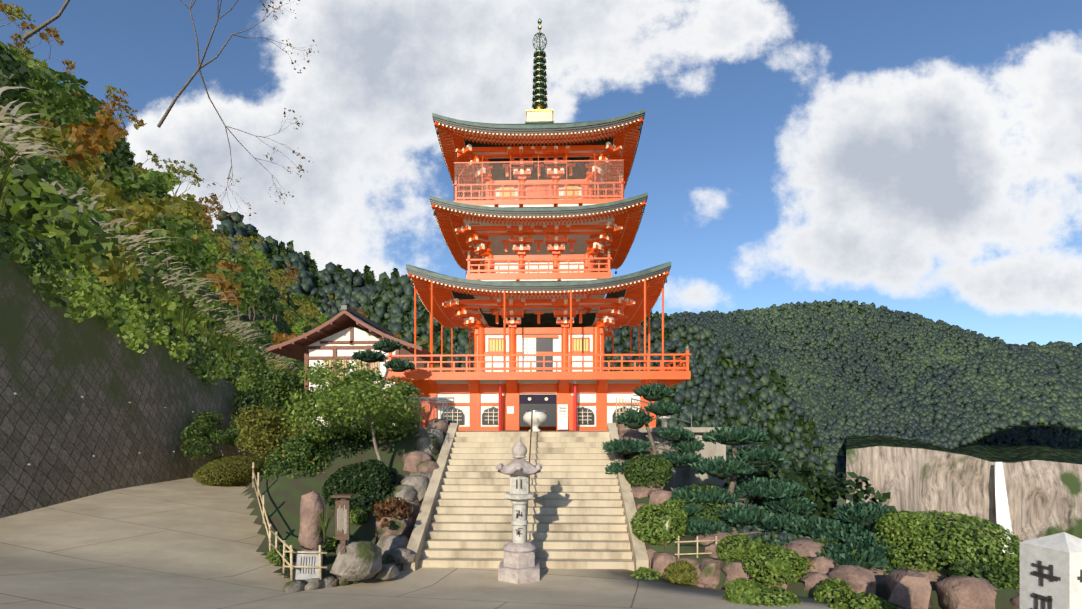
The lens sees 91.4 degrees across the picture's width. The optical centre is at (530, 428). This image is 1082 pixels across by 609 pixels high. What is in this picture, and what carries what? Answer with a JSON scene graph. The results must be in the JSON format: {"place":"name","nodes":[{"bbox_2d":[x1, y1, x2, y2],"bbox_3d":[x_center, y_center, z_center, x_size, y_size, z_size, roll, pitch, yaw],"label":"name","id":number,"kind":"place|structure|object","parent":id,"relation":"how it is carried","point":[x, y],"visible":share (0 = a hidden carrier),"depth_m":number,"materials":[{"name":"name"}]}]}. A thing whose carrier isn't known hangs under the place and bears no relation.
{"place":"outdoors","nodes":[
{"label":"outdoors","id":0,"kind":"place"},
{"bbox_2d":[4,219,321,374],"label":"hillside","id":1,"kind":"structure","parent":0,"point":[282,323],"depth_m":79.06,"materials":[{"name":"green plant"}]},
{"bbox_2d":[0,114,297,372],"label":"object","id":2,"kind":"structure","parent":1,"relation":"on","point":[185,311],"depth_m":29.18,"materials":[{"name":"green plant"}]},
{"bbox_2d":[0,86,298,372],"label":"pampas grass","id":3,"kind":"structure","parent":1,"relation":"on","point":[22,146],"depth_m":23.33,"materials":[{"name":"beige plant"}]},
{"bbox_2d":[0,45,405,391],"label":"tree foliage","id":4,"kind":"object","parent":1,"relation":"on","point":[134,322],"visible":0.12,"depth_m":24.45,"materials":[{"name":"green plant"}]},
{"bbox_2d":[4,5,438,374],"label":"trees","id":5,"kind":"object","parent":1,"relation":"on","point":[150,208],"visible":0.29,"depth_m":44.54,"materials":[{"name":"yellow plant"}]},
{"bbox_2d":[0,0,450,371],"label":"autumn foliage","id":6,"kind":"object","parent":1,"relation":"on","point":[93,144],"visible":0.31,"depth_m":50.34,"materials":[{"name":"orange plant"}]},
{"bbox_2d":[242,432,446,581],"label":"garden island ground","id":7,"kind":"structure","parent":0,"point":[283,494],"depth_m":15.41,"materials":[{"name":"green plant"}]},
{"bbox_2d":[294,550,322,579],"bbox_3d":[-4.831,2.984,11.492,0.550,0.628,0.185,0,0,2],"label":"sign board","id":8,"kind":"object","parent":7,"relation":"on","point":[306,559],"depth_m":11.44,"materials":[{"name":"grey wood"}]},
{"bbox_2d":[317,505,334,542],"bbox_3d":[-4.861,2.271,12.441,0.498,0.849,0.496,0,0,2],"label":"plant","id":9,"kind":"object","parent":7,"relation":"on","point":[324,526],"depth_m":12.39,"materials":[{"name":"green plant"}]},
{"bbox_2d":[283,428,444,592],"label":"boulders","id":10,"kind":"object","parent":7,"relation":"on","point":[359,561],"visible":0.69,"depth_m":12.16,"materials":[{"name":"grey stone"}]},
{"bbox_2d":[0,0,816,535],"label":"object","id":11,"kind":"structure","parent":0,"point":[12,69],"depth_m":48.92,"materials":[{"name":"green plant"}]},
{"bbox_2d":[0,41,837,544],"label":"foliage","id":12,"kind":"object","parent":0,"point":[60,103],"depth_m":33.96,"materials":[{"name":"green plant"}]},
{"bbox_2d":[216,210,836,542],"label":"forest trees","id":13,"kind":"object","parent":12,"relation":"on","point":[729,394],"visible":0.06,"depth_m":299.65,"materials":[{"name":"green plant"}]},
{"bbox_2d":[0,478,933,608],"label":"paved ground","id":14,"kind":"structure","parent":0,"point":[188,543],"depth_m":12.00,"materials":[{"name":"grey concrete"}]},
{"bbox_2d":[0,243,288,517],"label":"retaining wall","id":15,"kind":"structure","parent":14,"relation":"on","point":[57,432],"depth_m":19.69,"materials":[{"name":"stone"}]},
{"bbox_2d":[14,393,239,465],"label":"drain holes","id":16,"kind":"object","parent":15,"relation":"on","point":[94,455],"depth_m":19.71,"materials":[{"name":"grey plastic"}]},
{"bbox_2d":[206,385,381,460],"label":"pale tree trunks","id":17,"kind":"object","parent":14,"relation":"on","point":[375,443],"visible":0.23,"depth_m":16.51,"materials":[{"name":"brown plant"}]},
{"bbox_2d":[496,435,542,583],"bbox_3d":[-0.273,1.857,12.596,1.098,3.390,1.210,0,0,2],"label":"stone lantern","id":18,"kind":"object","parent":14,"relation":"on","point":[519,564],"visible":1,"depth_m":12.36,"materials":[{"name":"stone"}]},
{"bbox_2d":[403,423,648,571],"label":"stairs","id":19,"kind":"structure","parent":14,"relation":"on","point":[577,517],"depth_m":15.26,"materials":[{"name":"stone"}]},
{"bbox_2d":[527,411,532,516],"bbox_3d":[-0.038,1.278,16.486,0.044,3.829,5.032,0,0,2],"label":"stair handrail","id":20,"kind":"object","parent":19,"relation":"on","point":[531,430],"visible":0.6,"depth_m":17.15,"materials":[{"name":"grey"}]},
{"bbox_2d":[1020,532,1081,608],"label":"stone pillar","id":21,"kind":"structure","parent":14,"relation":"on","point":[1050,571],"depth_m":4.95,"materials":[{"name":"grey stone"}]},
{"bbox_2d":[303,427,725,536],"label":"terrace platform","id":22,"kind":"structure","parent":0,"point":[683,477],"depth_m":19.20,"materials":[{"name":"grey stone"}]},
{"bbox_2d":[267,299,450,430],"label":"side hall","id":23,"kind":"structure","parent":22,"relation":"on","point":[346,332],"depth_m":28.18,"materials":[{"name":"paint"}]},
{"bbox_2d":[523,410,546,431],"bbox_3d":[0.158,-0.273,20.086,0.940,0.810,0.940,0,0,2],"label":"incense burner","id":24,"kind":"object","parent":22,"relation":"on","point":[539,417],"visible":0.9,"depth_m":19.78,"materials":[{"name":"stone"}]},
{"bbox_2d":[387,18,690,430],"bbox_3d":[0.533,-12.178,32.080,14.380,25.420,14.380,0,0,2],"label":"pagoda","id":25,"kind":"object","parent":22,"relation":"on","point":[539,218],"visible":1,"depth_m":27.82,"materials":[{"name":"paint"}]},
{"bbox_2d":[389,397,691,426],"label":"terrace metal fences","id":26,"kind":"object","parent":22,"relation":"on","point":[434,398],"visible":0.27,"depth_m":20.78,"materials":[{"name":"metal"}]},
{"bbox_2d":[659,416,670,426],"bbox_3d":[5.562,-0.393,22.014,0.600,1.050,0.571,0,0,2],"label":"stone ornament","id":27,"kind":"object","parent":22,"relation":"on","point":[665,418],"visible":0.31,"depth_m":21.90,"materials":[{"name":"stone"}]},
{"bbox_2d":[0,0,1081,345],"label":"sky","id":28,"kind":"structure","parent":0,"point":[922,157],"materials":[{"name":"blue"}]},
{"bbox_2d":[618,455,1019,608],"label":"garden ground","id":29,"kind":"structure","parent":0,"point":[1003,599],"depth_m":11.84,"materials":[{"name":"soil"}]},
{"bbox_2d":[193,405,815,585],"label":"bushes","id":30,"kind":"object","parent":29,"relation":"on","point":[257,433],"visible":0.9,"depth_m":17.97,"materials":[{"name":"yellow plant"}]},
{"bbox_2d":[283,352,771,534],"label":"trunks","id":31,"kind":"object","parent":29,"relation":"on","point":[654,448],"visible":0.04,"depth_m":14.35,"materials":[{"name":"brown plant"}]},
{"bbox_2d":[229,376,895,563],"bbox_3d":[-8.502,0.220,27.715,14.972,10.213,53.808,0,0,-40],"label":"foliage","id":32,"kind":"object","parent":29,"relation":"on","point":[820,492],"depth_m":15.66,"materials":[{"name":"green plant"}]},
{"bbox_2d":[179,341,1019,589],"bbox_3d":[-5.127,-0.044,19.552,39.941,7.318,9.626,0,0,40],"label":"foliage","id":33,"kind":"object","parent":29,"relation":"on","point":[279,385],"visible":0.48,"depth_m":16.41,"materials":[{"name":"green plant"}]},
{"bbox_2d":[204,347,1019,608],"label":"shrub","id":34,"kind":"object","parent":29,"relation":"on","point":[636,424],"visible":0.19,"depth_m":13.58,"materials":[{"name":"green plant"}]},
{"bbox_2d":[340,338,926,573],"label":"pine trees","id":35,"kind":"object","parent":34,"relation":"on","point":[851,536],"visible":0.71,"depth_m":13.89,"materials":[{"name":"green plant"}]},
{"bbox_2d":[238,357,1022,608],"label":"bushes","id":36,"kind":"object","parent":29,"relation":"on","point":[342,401],"visible":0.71,"depth_m":11.82,"materials":[{"name":"green plant"}]},
{"bbox_2d":[298,418,1019,608],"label":"rocks","id":37,"kind":"object","parent":29,"relation":"on","point":[909,589],"visible":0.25,"depth_m":11.66,"materials":[{"name":"stone"}]},
{"bbox_2d":[251,397,719,580],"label":"bamboo fences","id":38,"kind":"object","parent":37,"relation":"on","point":[277,537],"visible":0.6,"depth_m":12.76,"materials":[{"name":"beige wood"}]},
{"bbox_2d":[331,494,670,579],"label":"wooden signposts","id":39,"kind":"object","parent":37,"relation":"on","point":[342,519],"visible":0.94,"depth_m":11.43,"materials":[{"name":"brown wood"}]},
{"bbox_2d":[685,302,1068,445],"bbox_3d":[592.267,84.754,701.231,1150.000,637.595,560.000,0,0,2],"label":"mountain","id":40,"kind":"structure","parent":0,"point":[876,337],"depth_m":908.67,"materials":[{"name":"green plant"}]},
{"bbox_2d":[652,299,1081,509],"bbox_3d":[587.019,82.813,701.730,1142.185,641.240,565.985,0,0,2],"label":"forest crowns","id":41,"kind":"object","parent":40,"relation":"on","point":[816,400],"visible":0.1,"depth_m":902.30,"materials":[{"name":"green plant"}]},
{"bbox_2d":[825,365,1079,448],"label":"ridge","id":42,"kind":"structure","parent":0,"point":[1024,424],"depth_m":608.71,"materials":[{"name":"green plant"}]},
{"bbox_2d":[815,341,1081,500],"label":"forest crowns","id":43,"kind":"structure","parent":42,"relation":"on","point":[976,401],"depth_m":658.17,"materials":[{"name":"green plant"}]},
{"bbox_2d":[846,446,1081,549],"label":"cliff face","id":44,"kind":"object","parent":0,"point":[1044,498],"visible":0.4,"depth_m":582.70},
{"bbox_2d":[846,435,1081,463],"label":"cliff-top forest","id":45,"kind":"object","parent":44,"relation":"on","point":[1026,453],"visible":0.75,"depth_m":618.27,"materials":[{"name":"green plant"}]},
{"bbox_2d":[995,462,1013,553],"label":"waterfall","id":46,"kind":"structure","parent":44,"relation":"on","point":[1002,513],"depth_m":573.65,"materials":[{"name":"liquid"}]}
]}

